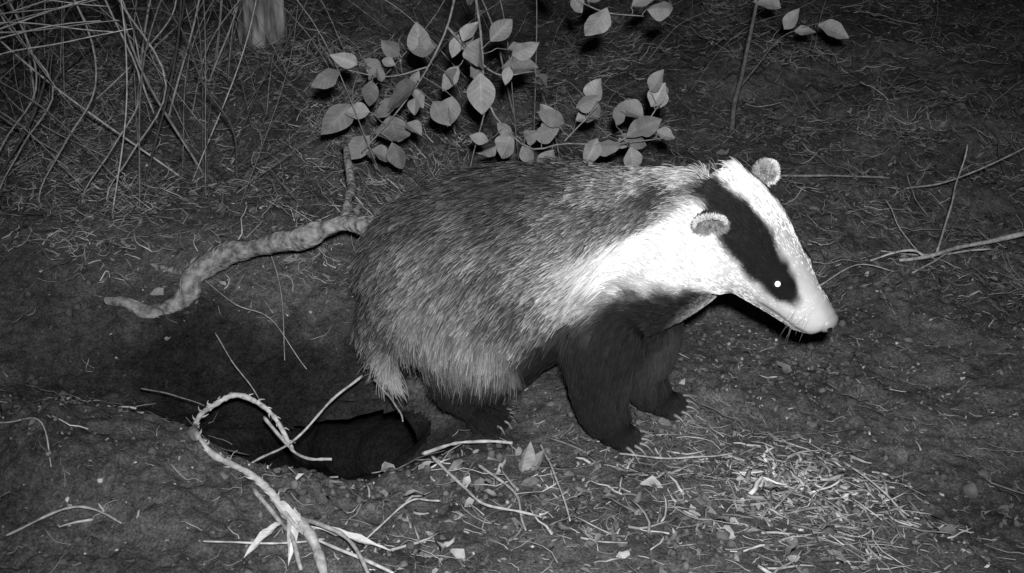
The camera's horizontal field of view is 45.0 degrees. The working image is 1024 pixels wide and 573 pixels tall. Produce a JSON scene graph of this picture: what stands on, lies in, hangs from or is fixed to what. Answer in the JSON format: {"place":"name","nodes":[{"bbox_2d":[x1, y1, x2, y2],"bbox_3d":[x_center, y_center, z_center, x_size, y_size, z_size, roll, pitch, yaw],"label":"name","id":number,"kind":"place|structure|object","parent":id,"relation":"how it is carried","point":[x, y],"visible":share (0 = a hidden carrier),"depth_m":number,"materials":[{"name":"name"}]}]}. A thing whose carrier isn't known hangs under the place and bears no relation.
{"place":"outdoors","nodes":[
{"label":"outdoors","id":0,"kind":"place"},
{"bbox_2d":[0,0,1023,572],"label":"ground","id":1,"kind":"structure","parent":0,"point":[356,430],"depth_m":2.23,"materials":[{"name":"soil"}]},
{"bbox_2d":[103,138,374,318],"bbox_3d":[-0.478,-0.124,2.369,0.542,0.246,0.404,0,24,0],"label":"tree root","id":2,"kind":"object","parent":1,"relation":"on","point":[195,272],"visible":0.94,"depth_m":2.24,"materials":[{"name":"grey plant"}]},
{"bbox_2d":[237,0,287,47],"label":"tree","id":3,"kind":"object","parent":1,"relation":"on","point":[271,15],"visible":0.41,"depth_m":3.25,"materials":[{"name":"grey plant"}]},
{"bbox_2d":[0,0,533,222],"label":"bramble thicket","id":4,"kind":"object","parent":1,"relation":"on","point":[140,60],"visible":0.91,"depth_m":2.55,"materials":[{"name":"grey plant"}]},
{"bbox_2d":[190,392,393,572],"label":"thorny bramble stem","id":5,"kind":"object","parent":1,"relation":"on","point":[296,519],"visible":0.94,"depth_m":1.65,"materials":[{"name":"grey plant"}]},
{"bbox_2d":[0,174,909,537],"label":"loose sticks","id":6,"kind":"object","parent":1,"relation":"on","point":[426,452],"visible":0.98,"depth_m":1.86,"materials":[{"name":"grey wood"}]},
{"bbox_2d":[311,0,674,168],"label":"leafy shrub","id":7,"kind":"object","parent":1,"relation":"on","point":[447,111],"visible":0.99,"depth_m":2.33,"materials":[{"name":"grey plant"}]},
{"bbox_2d":[0,283,1023,572],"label":"dry straw","id":8,"kind":"object","parent":1,"relation":"on","point":[778,479],"visible":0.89,"depth_m":1.77,"materials":[{"name":"grey plant"}]},
{"bbox_2d":[0,0,1023,289],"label":"ground seedlings","id":9,"kind":"object","parent":1,"relation":"on","point":[360,206],"visible":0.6,"depth_m":3.00,"materials":[{"name":"grey plant"}]},
{"bbox_2d":[0,0,1023,572],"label":"twig litter","id":10,"kind":"object","parent":1,"relation":"on","point":[208,60],"visible":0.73,"depth_m":2.93,"materials":[{"name":"grey wood"}]},
{"bbox_2d":[0,0,1023,572],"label":"leaf litter","id":11,"kind":"object","parent":1,"relation":"on","point":[648,482],"visible":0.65,"depth_m":1.94,"materials":[{"name":"plant"}]},
{"bbox_2d":[518,441,544,471],"bbox_3d":[0.028,0.249,1.813,0.042,0.061,0.020,-8,25,-17],"label":"dead leaf","id":12,"kind":"object","parent":1,"relation":"on","point":[529,459],"visible":1,"depth_m":1.81,"materials":[{"name":"grey plant"}]},
{"bbox_2d":[347,156,838,464],"bbox_3d":[0.112,0.015,1.908,0.758,0.463,0.325,15,28,30],"label":"badger","id":13,"kind":"object","parent":1,"relation":"on","point":[481,287],"visible":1,"depth_m":1.84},
{"bbox_2d":[260,0,1023,175],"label":"dry stalks","id":14,"kind":"object","parent":1,"relation":"on","point":[657,66],"visible":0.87,"depth_m":3.08,"materials":[{"name":"grey plant"}]},
{"bbox_2d":[729,0,848,129],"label":"sapling","id":15,"kind":"object","parent":1,"relation":"on","point":[833,28],"visible":0.98,"depth_m":2.98,"materials":[{"name":"grey plant"}]},
{"bbox_2d":[870,144,1023,273],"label":"fallen branch","id":16,"kind":"object","parent":1,"relation":"on","point":[941,254],"visible":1,"depth_m":2.59,"materials":[{"name":"grey wood"}]},
{"bbox_2d":[0,20,1023,572],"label":"pebbles","id":17,"kind":"object","parent":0,"point":[970,488],"visible":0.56,"depth_m":2.17,"materials":[{"name":"grey stone"}]}
]}

